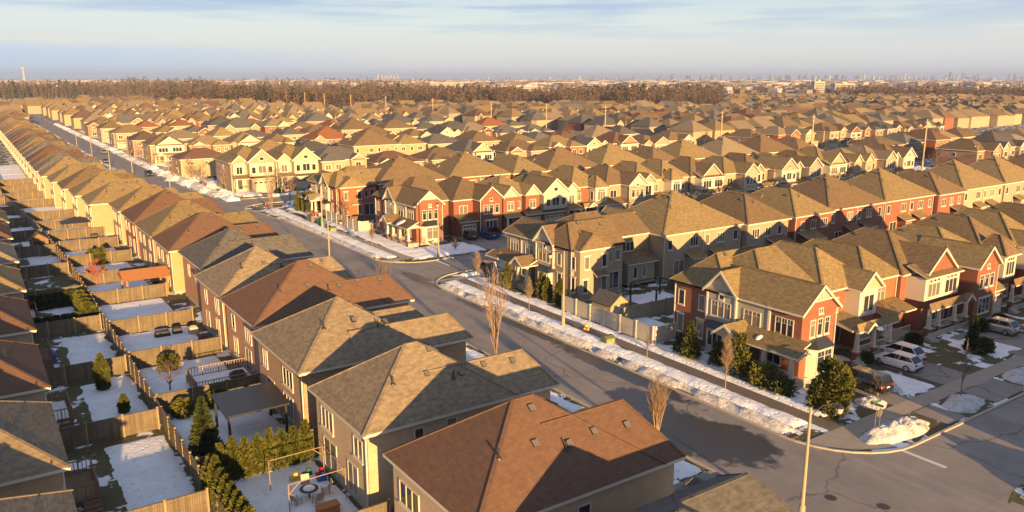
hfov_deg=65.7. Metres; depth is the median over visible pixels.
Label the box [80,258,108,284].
bare tree
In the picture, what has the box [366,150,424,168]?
house
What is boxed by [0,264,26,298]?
house
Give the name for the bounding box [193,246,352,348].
house
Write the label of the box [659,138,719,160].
house
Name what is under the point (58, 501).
house
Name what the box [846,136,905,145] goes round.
house
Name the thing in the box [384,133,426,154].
house
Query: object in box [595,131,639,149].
house
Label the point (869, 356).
evergreen shrub
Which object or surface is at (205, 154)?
house
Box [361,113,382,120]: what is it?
house
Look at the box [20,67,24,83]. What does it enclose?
water tower
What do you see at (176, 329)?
patio cover
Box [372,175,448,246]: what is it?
house
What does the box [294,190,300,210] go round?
cedar tree
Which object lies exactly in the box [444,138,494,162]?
house
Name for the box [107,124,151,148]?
house
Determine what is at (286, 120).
house
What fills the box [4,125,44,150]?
house
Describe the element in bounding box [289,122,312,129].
house
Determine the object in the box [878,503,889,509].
manhole cover
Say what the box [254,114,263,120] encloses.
house
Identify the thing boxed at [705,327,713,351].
porch column
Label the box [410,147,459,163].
house
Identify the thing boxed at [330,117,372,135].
house
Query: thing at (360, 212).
window
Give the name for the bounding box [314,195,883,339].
roof snow
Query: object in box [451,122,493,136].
house
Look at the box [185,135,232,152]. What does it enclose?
house
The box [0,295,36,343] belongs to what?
house
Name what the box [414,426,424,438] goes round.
window
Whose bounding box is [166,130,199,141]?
house
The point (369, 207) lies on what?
patio door
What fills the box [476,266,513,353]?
bare tree
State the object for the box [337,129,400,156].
house
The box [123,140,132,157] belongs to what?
bare tree
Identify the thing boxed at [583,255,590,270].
window
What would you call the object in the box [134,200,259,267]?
house
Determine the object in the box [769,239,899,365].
house
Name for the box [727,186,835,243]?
house
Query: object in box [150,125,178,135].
house
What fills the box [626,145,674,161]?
house
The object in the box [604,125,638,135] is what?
house
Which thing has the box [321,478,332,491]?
patio chair
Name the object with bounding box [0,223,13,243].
house
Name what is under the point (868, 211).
window
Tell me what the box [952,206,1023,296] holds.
house
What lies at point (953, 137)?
house
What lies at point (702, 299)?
window
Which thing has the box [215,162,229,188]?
bare tree
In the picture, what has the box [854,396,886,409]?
snow pile
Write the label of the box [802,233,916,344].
house
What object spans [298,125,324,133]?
house
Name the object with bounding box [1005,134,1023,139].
house
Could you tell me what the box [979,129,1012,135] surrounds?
house
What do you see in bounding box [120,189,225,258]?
house
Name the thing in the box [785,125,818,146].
house
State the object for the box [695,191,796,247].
house
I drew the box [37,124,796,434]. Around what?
ploughed snow
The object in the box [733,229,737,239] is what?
window
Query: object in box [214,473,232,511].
cedar tree
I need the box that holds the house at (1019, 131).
[1005,128,1023,135]
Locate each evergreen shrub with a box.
[491,227,500,237]
[671,330,685,352]
[706,338,729,366]
[747,359,782,389]
[764,372,799,397]
[860,350,874,363]
[904,331,923,345]
[978,317,988,332]
[978,336,996,354]
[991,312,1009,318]
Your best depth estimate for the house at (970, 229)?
99.94 m
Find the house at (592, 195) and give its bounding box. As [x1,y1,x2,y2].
[546,165,614,212]
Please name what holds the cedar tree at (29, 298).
on the neighbourhood ground at (942, 353)
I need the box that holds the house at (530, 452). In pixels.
[382,393,685,511]
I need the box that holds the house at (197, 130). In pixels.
[181,125,209,135]
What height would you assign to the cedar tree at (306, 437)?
3.506 m
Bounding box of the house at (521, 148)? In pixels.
[489,139,548,159]
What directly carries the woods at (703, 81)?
on the ground at (16, 97)
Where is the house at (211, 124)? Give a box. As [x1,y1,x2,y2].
[200,115,229,130]
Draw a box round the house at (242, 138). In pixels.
[222,131,264,148]
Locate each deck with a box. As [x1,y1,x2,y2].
[21,275,28,290]
[29,302,38,317]
[33,338,53,363]
[44,389,74,424]
[61,458,101,503]
[185,358,257,386]
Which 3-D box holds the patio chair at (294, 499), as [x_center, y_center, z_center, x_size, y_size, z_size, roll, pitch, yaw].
[-14.529,16.247,53.121,0.560,1.050,0.750,9,15,35]
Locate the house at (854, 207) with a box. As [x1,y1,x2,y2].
[790,173,887,239]
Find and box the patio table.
[299,484,318,497]
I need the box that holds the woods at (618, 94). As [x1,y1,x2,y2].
[152,80,724,107]
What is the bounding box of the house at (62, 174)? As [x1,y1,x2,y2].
[46,163,126,207]
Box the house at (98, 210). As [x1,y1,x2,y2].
[81,180,179,234]
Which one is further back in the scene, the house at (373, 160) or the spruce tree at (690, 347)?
the house at (373, 160)
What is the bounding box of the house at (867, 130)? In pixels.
[846,122,884,139]
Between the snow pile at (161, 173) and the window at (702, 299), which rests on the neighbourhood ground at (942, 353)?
the snow pile at (161, 173)
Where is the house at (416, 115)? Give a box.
[405,112,425,119]
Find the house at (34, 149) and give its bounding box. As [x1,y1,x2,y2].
[22,142,79,177]
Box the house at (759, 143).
[740,134,794,153]
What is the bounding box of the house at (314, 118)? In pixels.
[296,112,336,124]
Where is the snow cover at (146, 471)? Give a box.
[0,123,1020,511]
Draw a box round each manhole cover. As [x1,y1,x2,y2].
[825,495,836,500]
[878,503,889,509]
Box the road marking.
[437,261,946,467]
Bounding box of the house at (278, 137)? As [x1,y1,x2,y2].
[261,133,295,144]
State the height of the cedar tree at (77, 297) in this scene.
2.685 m
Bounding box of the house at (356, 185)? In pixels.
[298,165,381,217]
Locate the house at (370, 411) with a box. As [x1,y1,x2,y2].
[307,341,559,508]
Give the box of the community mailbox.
[306,214,313,221]
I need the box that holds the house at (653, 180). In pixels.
[612,160,663,200]
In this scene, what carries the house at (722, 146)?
on the neighbourhood ground at (942, 353)
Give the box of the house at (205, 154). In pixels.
[171,147,221,177]
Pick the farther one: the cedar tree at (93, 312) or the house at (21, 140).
the house at (21, 140)
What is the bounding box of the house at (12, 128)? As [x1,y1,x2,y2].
[3,124,45,147]
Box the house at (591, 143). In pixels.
[568,134,607,152]
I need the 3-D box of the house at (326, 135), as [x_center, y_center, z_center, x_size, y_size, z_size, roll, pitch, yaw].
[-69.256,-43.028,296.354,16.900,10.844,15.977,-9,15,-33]
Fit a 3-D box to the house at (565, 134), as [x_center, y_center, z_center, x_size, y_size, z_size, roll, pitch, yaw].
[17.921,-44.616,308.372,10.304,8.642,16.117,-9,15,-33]
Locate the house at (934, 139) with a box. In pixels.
[897,129,951,158]
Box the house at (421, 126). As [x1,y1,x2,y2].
[412,122,435,130]
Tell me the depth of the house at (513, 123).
383.88 m
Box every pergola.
[210,382,289,436]
[629,276,674,301]
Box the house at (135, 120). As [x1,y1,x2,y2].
[129,117,151,124]
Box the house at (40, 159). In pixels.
[29,150,101,183]
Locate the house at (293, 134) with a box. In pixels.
[271,127,305,144]
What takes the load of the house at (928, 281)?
on the neighbourhood ground at (942, 353)
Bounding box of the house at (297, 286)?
[219,259,414,380]
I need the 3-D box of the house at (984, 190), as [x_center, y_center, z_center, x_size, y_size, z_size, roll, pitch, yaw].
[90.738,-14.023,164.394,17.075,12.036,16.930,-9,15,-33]
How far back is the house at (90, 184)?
157.03 m
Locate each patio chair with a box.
[289,494,301,506]
[301,473,310,485]
[312,491,324,503]
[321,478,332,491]
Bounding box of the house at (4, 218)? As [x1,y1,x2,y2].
[0,210,9,223]
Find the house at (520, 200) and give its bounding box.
[479,175,542,233]
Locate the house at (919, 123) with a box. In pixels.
[903,120,932,127]
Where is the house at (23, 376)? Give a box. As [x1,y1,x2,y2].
[0,340,51,400]
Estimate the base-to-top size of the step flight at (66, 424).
1.250 m
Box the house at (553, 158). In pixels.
[523,146,596,170]
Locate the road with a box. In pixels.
[29,103,1023,511]
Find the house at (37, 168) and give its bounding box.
[32,153,98,190]
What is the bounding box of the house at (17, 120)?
[0,119,38,139]
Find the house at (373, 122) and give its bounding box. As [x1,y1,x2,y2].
[368,119,383,126]
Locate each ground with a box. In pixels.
[0,79,987,99]
[0,93,1023,511]
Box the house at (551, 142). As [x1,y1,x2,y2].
[531,135,585,153]
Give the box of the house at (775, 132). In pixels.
[757,126,800,139]
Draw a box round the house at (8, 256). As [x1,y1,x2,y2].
[0,242,19,267]
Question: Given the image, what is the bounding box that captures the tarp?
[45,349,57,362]
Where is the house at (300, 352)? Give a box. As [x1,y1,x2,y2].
[250,296,472,438]
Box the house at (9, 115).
[0,114,22,118]
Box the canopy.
[59,216,90,229]
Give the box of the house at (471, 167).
[423,151,510,182]
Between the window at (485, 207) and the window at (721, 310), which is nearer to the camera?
the window at (721, 310)
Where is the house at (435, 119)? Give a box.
[417,114,452,124]
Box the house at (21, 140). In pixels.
[12,134,67,162]
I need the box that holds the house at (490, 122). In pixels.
[469,117,507,127]
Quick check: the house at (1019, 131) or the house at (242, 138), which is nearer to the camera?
the house at (242, 138)
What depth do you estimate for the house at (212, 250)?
99.94 m
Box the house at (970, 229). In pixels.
[915,212,1023,313]
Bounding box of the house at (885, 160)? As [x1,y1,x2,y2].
[843,144,897,172]
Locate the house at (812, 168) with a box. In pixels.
[775,150,823,180]
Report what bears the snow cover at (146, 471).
on the neighbourhood ground at (942, 353)
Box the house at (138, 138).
[125,130,154,156]
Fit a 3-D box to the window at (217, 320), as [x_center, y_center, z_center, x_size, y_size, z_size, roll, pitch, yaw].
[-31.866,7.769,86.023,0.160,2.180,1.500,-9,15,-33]
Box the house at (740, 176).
[700,155,760,192]
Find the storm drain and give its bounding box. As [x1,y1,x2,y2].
[786,433,798,438]
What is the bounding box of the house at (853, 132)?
[832,123,865,143]
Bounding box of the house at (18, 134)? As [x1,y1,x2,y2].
[8,128,56,155]
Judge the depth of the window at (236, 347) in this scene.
79.76 m
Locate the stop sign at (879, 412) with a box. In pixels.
[877,408,882,423]
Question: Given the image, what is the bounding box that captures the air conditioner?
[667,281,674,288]
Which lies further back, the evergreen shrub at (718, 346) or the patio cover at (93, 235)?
the patio cover at (93, 235)
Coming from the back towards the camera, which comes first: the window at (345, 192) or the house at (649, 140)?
the house at (649, 140)
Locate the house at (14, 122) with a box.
[0,120,35,143]
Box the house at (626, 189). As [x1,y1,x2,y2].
[583,164,648,208]
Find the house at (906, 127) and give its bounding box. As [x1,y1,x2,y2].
[892,122,923,131]
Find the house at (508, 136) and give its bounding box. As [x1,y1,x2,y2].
[496,132,537,143]
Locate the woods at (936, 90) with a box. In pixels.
[833,82,1023,95]
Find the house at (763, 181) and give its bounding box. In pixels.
[724,152,779,189]
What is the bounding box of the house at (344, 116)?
[336,112,364,121]
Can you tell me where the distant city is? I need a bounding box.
[0,72,1023,93]
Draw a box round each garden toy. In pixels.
[289,472,299,481]
[302,467,311,474]
[315,467,325,475]
[316,472,326,481]
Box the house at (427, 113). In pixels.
[421,110,446,117]
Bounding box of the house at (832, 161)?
[796,146,853,180]
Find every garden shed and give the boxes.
[27,231,49,245]
[590,288,630,314]
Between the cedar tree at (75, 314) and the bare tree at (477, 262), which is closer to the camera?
the cedar tree at (75, 314)
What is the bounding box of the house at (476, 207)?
[438,176,504,238]
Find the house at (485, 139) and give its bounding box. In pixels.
[453,130,500,146]
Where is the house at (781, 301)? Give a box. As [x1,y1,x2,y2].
[669,245,842,390]
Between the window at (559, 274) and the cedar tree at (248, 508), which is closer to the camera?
the cedar tree at (248, 508)
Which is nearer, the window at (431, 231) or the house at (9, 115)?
the window at (431, 231)
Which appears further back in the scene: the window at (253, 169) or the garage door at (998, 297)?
the window at (253, 169)
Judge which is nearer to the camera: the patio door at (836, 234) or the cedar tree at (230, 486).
the cedar tree at (230, 486)
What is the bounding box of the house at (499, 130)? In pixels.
[491,125,526,137]
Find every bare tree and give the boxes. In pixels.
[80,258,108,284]
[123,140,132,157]
[134,144,143,159]
[144,147,155,166]
[155,357,181,389]
[166,153,177,174]
[185,158,198,179]
[195,159,209,185]
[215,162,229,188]
[262,167,277,210]
[273,166,287,192]
[282,170,298,200]
[339,196,352,216]
[341,213,345,228]
[367,223,376,247]
[375,250,392,274]
[473,252,480,280]
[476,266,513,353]
[524,275,533,310]
[644,332,649,357]
[646,373,670,429]
[700,129,710,143]
[712,179,729,193]
[717,334,737,388]
[828,168,846,180]
[870,375,885,395]
[926,147,946,166]
[955,341,969,394]
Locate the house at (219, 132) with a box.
[204,126,233,139]
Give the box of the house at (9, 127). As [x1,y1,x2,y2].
[1,123,46,146]
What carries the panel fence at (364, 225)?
on the neighbourhood ground at (942, 353)
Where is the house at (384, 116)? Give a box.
[380,112,409,118]
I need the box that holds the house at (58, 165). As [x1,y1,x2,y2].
[38,156,106,198]
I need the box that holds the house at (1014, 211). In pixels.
[983,202,1023,224]
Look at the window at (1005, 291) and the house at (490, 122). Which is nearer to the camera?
the window at (1005, 291)
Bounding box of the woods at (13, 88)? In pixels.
[0,76,219,97]
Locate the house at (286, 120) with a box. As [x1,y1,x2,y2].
[275,116,294,124]
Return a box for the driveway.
[450,235,1023,491]
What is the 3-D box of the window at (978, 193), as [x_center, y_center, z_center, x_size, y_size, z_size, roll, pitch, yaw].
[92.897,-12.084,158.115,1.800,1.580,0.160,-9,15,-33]
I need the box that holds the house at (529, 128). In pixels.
[517,124,553,132]
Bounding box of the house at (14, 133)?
[6,128,55,153]
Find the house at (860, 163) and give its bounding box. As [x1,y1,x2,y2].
[827,147,874,180]
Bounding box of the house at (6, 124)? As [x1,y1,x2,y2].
[0,120,36,142]
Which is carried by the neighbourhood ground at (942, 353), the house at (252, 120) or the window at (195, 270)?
the house at (252, 120)
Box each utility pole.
[720,111,723,136]
[811,114,815,144]
[921,119,927,170]
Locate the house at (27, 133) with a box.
[10,131,55,158]
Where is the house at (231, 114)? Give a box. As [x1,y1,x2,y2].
[225,111,238,117]
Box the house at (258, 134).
[243,130,269,138]
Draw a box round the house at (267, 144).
[251,139,280,150]
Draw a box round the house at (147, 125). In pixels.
[135,120,159,130]
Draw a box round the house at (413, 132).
[397,128,430,137]
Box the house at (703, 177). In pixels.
[668,156,731,199]
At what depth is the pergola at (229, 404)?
63.87 m
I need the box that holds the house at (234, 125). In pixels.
[214,117,260,133]
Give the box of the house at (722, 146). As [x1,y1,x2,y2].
[700,136,758,155]
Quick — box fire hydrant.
[583,324,588,333]
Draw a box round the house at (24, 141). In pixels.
[14,135,67,165]
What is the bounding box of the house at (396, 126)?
[375,120,416,133]
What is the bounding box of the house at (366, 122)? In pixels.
[339,116,369,124]
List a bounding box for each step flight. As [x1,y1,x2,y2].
[43,362,53,368]
[59,421,74,428]
[83,498,102,511]
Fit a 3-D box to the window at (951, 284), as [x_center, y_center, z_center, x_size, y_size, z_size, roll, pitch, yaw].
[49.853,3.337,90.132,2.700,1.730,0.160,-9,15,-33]
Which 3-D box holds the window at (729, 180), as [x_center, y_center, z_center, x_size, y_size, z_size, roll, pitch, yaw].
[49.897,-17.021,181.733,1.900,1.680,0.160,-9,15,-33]
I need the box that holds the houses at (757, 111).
[0,92,1023,145]
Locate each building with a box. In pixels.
[378,81,463,86]
[514,84,541,89]
[811,80,825,92]
[831,82,855,92]
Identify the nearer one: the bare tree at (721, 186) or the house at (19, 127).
the bare tree at (721, 186)
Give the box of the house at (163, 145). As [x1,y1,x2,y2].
[141,133,187,165]
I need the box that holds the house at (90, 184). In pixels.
[67,171,148,217]
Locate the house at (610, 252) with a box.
[485,210,658,301]
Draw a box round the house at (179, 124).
[163,119,196,129]
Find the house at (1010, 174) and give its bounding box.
[967,155,1023,203]
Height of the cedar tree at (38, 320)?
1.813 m
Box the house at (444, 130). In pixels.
[423,125,461,137]
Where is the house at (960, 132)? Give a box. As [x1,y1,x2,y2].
[945,127,978,138]
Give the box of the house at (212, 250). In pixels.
[177,227,313,309]
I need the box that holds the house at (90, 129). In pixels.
[83,117,124,136]
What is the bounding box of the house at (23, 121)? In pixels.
[0,117,29,124]
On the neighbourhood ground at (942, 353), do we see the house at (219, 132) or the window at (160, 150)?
the house at (219, 132)
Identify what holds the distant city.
on the ground at (16, 97)
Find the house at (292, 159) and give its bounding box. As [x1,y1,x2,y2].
[265,143,320,189]
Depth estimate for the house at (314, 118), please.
408.89 m
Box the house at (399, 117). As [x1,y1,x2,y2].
[381,114,418,124]
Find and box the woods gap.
[691,82,875,93]
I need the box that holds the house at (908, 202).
[844,167,934,230]
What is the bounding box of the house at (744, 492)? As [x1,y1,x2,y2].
[629,472,796,511]
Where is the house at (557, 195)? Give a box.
[512,170,583,221]
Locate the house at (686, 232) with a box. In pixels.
[600,190,743,282]
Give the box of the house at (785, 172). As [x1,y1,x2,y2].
[750,152,805,187]
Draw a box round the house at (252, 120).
[244,118,261,123]
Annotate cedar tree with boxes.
[25,294,40,310]
[31,294,47,310]
[33,317,41,323]
[40,293,54,309]
[41,315,51,322]
[48,291,62,308]
[51,314,61,320]
[55,291,69,307]
[60,313,71,319]
[62,290,73,306]
[70,312,79,318]
[72,289,86,307]
[73,293,91,311]
[76,297,90,311]
[78,300,96,311]
[79,310,89,316]
[85,248,93,253]
[88,309,98,315]
[91,247,104,265]
[92,352,111,390]
[99,245,107,260]
[116,393,131,413]
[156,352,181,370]
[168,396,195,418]
[200,453,212,489]
[203,454,228,503]
[205,387,227,409]
[208,466,226,508]
[213,442,229,473]
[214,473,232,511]
[219,480,236,511]
[224,435,241,480]
[224,488,249,511]
[234,496,255,511]
[238,436,254,477]
[242,504,255,511]
[250,432,267,474]
[262,427,278,471]
[275,427,289,468]
[287,424,302,464]
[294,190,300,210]
[298,419,314,461]
[300,191,306,211]
[306,192,316,211]
[501,261,512,287]
[524,277,535,294]
[535,271,544,298]
[541,276,552,300]
[554,278,566,305]
[961,315,981,352]
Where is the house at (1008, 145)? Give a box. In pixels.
[971,130,1023,159]
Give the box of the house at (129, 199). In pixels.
[108,184,203,244]
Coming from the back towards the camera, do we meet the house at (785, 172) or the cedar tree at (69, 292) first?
the house at (785, 172)
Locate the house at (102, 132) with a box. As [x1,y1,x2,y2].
[95,121,120,141]
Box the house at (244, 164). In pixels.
[213,144,277,193]
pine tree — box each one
[722,331,753,379]
[804,355,856,417]
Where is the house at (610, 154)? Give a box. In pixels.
[577,143,644,166]
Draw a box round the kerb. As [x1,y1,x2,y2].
[69,141,1023,471]
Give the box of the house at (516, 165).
[490,154,548,178]
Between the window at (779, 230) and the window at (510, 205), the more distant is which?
the window at (510, 205)
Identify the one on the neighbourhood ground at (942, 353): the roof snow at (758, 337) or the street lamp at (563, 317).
the street lamp at (563, 317)
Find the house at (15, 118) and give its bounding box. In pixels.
[0,116,31,122]
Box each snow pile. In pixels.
[157,170,171,175]
[164,175,179,180]
[180,179,193,184]
[189,176,201,181]
[198,187,214,193]
[205,182,218,188]
[476,263,504,273]
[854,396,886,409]
[859,416,929,444]
[891,382,902,392]
[942,394,984,412]
[1002,366,1023,383]
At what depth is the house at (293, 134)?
322.87 m
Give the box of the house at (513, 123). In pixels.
[501,120,525,127]
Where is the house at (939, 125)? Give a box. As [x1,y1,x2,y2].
[915,118,944,129]
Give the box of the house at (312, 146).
[295,141,328,151]
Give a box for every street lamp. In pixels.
[309,186,323,226]
[327,220,342,255]
[436,201,439,256]
[548,251,564,325]
[798,403,844,511]
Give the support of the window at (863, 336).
in the house at (854, 290)
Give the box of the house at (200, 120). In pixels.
[196,115,210,126]
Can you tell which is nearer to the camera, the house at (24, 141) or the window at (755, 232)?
the window at (755, 232)
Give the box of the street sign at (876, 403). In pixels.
[870,399,883,427]
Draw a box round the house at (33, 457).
[0,400,71,497]
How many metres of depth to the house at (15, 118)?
402.15 m
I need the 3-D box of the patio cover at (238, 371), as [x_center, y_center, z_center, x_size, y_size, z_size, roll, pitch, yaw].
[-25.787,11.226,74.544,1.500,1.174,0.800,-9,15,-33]
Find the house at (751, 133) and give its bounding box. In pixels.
[724,129,767,142]
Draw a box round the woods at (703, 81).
[349,78,1020,86]
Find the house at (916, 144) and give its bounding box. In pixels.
[870,133,923,158]
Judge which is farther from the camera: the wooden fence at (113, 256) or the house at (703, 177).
the house at (703, 177)
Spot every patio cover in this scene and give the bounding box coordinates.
[90,233,97,237]
[154,329,170,337]
[172,326,182,333]
[188,325,198,333]
[198,335,208,339]
[229,369,245,378]
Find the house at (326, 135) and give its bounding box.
[299,126,351,145]
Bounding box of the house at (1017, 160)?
[1006,153,1023,167]
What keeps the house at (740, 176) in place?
on the neighbourhood ground at (942, 353)
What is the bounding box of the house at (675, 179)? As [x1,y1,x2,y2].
[640,158,700,197]
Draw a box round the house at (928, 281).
[832,226,976,342]
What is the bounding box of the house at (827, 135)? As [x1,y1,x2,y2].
[805,122,847,147]
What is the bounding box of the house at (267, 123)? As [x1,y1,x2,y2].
[256,117,289,133]
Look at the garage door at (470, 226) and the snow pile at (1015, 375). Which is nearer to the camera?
the snow pile at (1015, 375)
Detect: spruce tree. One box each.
[188,396,225,458]
[678,321,702,358]
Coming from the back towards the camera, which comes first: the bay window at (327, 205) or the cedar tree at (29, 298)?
the bay window at (327, 205)
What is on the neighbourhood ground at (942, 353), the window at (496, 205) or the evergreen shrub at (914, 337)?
the evergreen shrub at (914, 337)
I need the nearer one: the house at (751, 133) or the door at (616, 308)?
the door at (616, 308)
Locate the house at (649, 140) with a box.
[632,134,670,148]
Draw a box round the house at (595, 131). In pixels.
[571,125,611,137]
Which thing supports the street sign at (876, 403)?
on the neighbourhood ground at (942, 353)
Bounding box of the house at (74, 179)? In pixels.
[57,165,136,209]
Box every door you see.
[34,240,44,245]
[118,142,126,147]
[143,248,146,263]
[193,169,201,175]
[206,309,210,329]
[237,180,242,189]
[245,346,252,372]
[253,180,273,190]
[267,375,274,384]
[297,178,309,187]
[323,434,337,477]
[347,458,358,499]
[365,203,374,214]
[462,224,475,236]
[530,266,535,281]
[545,213,563,221]
[610,270,618,288]
[614,304,624,314]
[673,259,683,275]
[829,141,837,147]
[833,325,840,341]
[834,231,841,237]
[889,221,896,230]
[942,308,948,318]
[991,292,1002,312]
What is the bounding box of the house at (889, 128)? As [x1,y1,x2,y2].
[868,120,901,135]
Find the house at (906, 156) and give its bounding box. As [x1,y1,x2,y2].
[867,143,917,173]
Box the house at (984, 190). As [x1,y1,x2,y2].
[896,159,1006,208]
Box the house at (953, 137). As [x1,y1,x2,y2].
[909,127,959,141]
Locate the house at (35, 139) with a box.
[16,137,66,169]
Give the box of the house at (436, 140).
[416,134,458,149]
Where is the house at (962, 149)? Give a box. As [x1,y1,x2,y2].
[934,138,1003,165]
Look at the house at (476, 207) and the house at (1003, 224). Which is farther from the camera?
the house at (476, 207)
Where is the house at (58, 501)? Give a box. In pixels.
[0,489,77,511]
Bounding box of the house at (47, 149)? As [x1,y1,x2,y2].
[25,144,84,177]
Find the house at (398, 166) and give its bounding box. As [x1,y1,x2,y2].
[370,155,447,190]
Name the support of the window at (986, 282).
in the house at (979, 264)
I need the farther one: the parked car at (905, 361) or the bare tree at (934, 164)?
the bare tree at (934, 164)
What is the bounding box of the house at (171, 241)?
[151,212,278,293]
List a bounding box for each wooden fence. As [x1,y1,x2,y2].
[0,178,32,185]
[0,184,37,193]
[0,197,4,204]
[0,205,15,214]
[2,194,36,228]
[4,191,43,200]
[7,216,28,227]
[11,228,41,241]
[12,198,54,208]
[15,243,56,258]
[17,261,69,278]
[22,284,82,298]
[25,209,73,220]
[31,313,101,339]
[36,217,86,229]
[36,222,70,271]
[45,354,127,386]
[48,226,104,240]
[58,235,118,251]
[59,406,159,449]
[67,248,132,266]
[69,261,103,327]
[79,265,147,285]
[91,282,166,305]
[102,313,161,424]
[108,307,193,334]
[117,487,209,511]
[128,335,222,367]
[155,372,260,412]
[160,405,228,511]
[195,426,316,468]
[350,214,375,222]
[353,498,390,511]
[620,297,673,318]
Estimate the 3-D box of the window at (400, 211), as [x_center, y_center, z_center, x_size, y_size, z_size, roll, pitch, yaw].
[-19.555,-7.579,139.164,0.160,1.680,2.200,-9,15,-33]
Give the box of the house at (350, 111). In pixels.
[344,109,365,115]
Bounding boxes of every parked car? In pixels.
[144,170,152,175]
[200,175,216,181]
[280,185,291,192]
[463,229,477,239]
[478,260,501,275]
[850,365,893,393]
[874,350,923,371]
[877,341,926,360]
[987,316,1021,335]
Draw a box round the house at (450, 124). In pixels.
[436,121,463,127]
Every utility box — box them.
[316,218,324,225]
[329,226,337,231]
[601,333,616,343]
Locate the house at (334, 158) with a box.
[312,146,368,171]
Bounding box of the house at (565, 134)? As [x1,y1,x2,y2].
[541,130,575,138]
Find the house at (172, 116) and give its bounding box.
[164,114,184,119]
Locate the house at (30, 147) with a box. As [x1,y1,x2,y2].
[18,140,81,173]
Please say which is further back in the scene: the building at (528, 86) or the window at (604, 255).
the building at (528, 86)
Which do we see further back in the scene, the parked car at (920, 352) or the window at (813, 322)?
the parked car at (920, 352)
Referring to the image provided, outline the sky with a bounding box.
[0,0,1023,78]
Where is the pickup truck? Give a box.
[478,226,498,238]
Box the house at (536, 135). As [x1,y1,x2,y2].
[522,131,548,139]
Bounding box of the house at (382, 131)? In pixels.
[350,126,397,135]
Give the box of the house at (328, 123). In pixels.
[316,120,338,126]
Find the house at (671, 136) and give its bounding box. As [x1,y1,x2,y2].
[652,131,694,142]
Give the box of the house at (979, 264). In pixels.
[891,223,1006,324]
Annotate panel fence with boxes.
[326,209,359,230]
[359,220,373,230]
[562,294,654,344]
[654,322,675,344]
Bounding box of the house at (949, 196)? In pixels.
[895,170,968,213]
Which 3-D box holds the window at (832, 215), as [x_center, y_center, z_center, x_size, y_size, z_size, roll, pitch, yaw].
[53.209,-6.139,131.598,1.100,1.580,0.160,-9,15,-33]
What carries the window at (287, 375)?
in the house at (300, 352)
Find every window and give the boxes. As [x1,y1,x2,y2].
[158,147,168,152]
[172,147,182,151]
[187,263,190,276]
[194,268,198,283]
[204,288,207,303]
[214,296,219,314]
[215,316,220,336]
[231,312,235,330]
[233,335,239,357]
[236,165,242,174]
[244,324,251,345]
[251,167,255,173]
[258,165,266,173]
[262,347,268,369]
[281,163,287,172]
[282,365,293,393]
[283,390,294,423]
[302,163,310,170]
[320,404,333,437]
[322,188,327,197]
[322,203,329,215]
[322,204,325,212]
[325,164,331,170]
[335,164,341,169]
[343,191,348,200]
[352,434,363,465]
[356,190,361,199]
[358,205,362,214]
[376,214,379,226]
[386,204,392,214]
[398,207,403,216]
[398,478,419,511]
[404,229,410,237]
[407,209,413,219]
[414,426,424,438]
[421,226,437,242]
[422,210,426,220]
[426,227,437,239]
[428,210,432,220]
[433,209,436,219]
[446,415,456,425]
[459,205,467,213]
[483,205,487,214]
[484,154,491,159]
[485,218,497,227]
[489,204,493,213]
[494,204,498,213]
[507,201,514,210]
[510,238,518,251]
[514,266,524,276]
[525,244,533,254]
[529,199,535,208]
[537,270,552,282]
[538,248,550,263]
[546,199,550,206]
[552,197,559,206]
[556,252,561,266]
[556,271,562,281]
[561,197,565,205]
[569,193,574,203]
[569,275,575,293]
[570,256,575,270]
[577,192,580,200]
[577,501,591,511]
[582,278,588,294]
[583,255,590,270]
[590,191,593,200]
[597,190,605,200]
[601,252,607,267]
[601,276,606,289]
[610,190,616,197]
[614,249,620,261]
[623,241,634,251]
[632,266,637,279]
[640,188,643,196]
[642,265,646,277]
[646,184,652,194]
[654,184,657,191]
[667,239,672,250]
[673,183,679,191]
[676,310,684,332]
[677,288,684,305]
[689,235,698,247]
[695,317,704,339]
[697,294,705,312]
[703,181,711,188]
[704,234,709,244]
[706,329,721,346]
[709,299,730,321]
[714,179,722,187]
[716,231,724,242]
[717,295,724,301]
[727,178,732,184]
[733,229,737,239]
[743,308,760,327]
[747,188,754,192]
[752,228,759,238]
[758,349,780,366]
[764,226,770,236]
[774,315,793,337]
[777,225,781,234]
[786,172,791,179]
[800,221,804,230]
[804,347,830,377]
[808,319,815,339]
[810,219,815,228]
[815,347,831,373]
[816,317,822,337]
[818,307,823,315]
[820,217,827,227]
[823,315,829,335]
[831,214,834,223]
[839,167,845,173]
[846,211,852,220]
[857,210,860,219]
[860,333,870,340]
[862,291,875,313]
[865,208,871,217]
[877,207,881,215]
[877,286,885,300]
[886,205,890,214]
[900,203,906,211]
[917,200,922,208]
[926,282,940,299]
[929,308,936,321]
[941,198,946,206]
[944,277,957,294]
[949,197,953,205]
[975,191,980,199]
[976,294,990,314]
[978,274,984,289]
[984,273,989,288]
[988,272,994,286]
[989,189,994,196]
[1003,283,1007,297]
[1004,260,1014,276]
[1015,185,1020,192]
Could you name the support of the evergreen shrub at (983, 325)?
on the neighbourhood ground at (942, 353)
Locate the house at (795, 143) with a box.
[776,136,814,149]
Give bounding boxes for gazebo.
[117,265,170,293]
[268,446,346,511]
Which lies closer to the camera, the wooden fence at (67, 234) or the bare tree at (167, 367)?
the bare tree at (167, 367)
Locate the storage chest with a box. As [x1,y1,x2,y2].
[315,499,340,511]
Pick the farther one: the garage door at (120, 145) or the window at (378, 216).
the garage door at (120, 145)
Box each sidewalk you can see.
[77,131,1023,450]
[457,279,841,430]

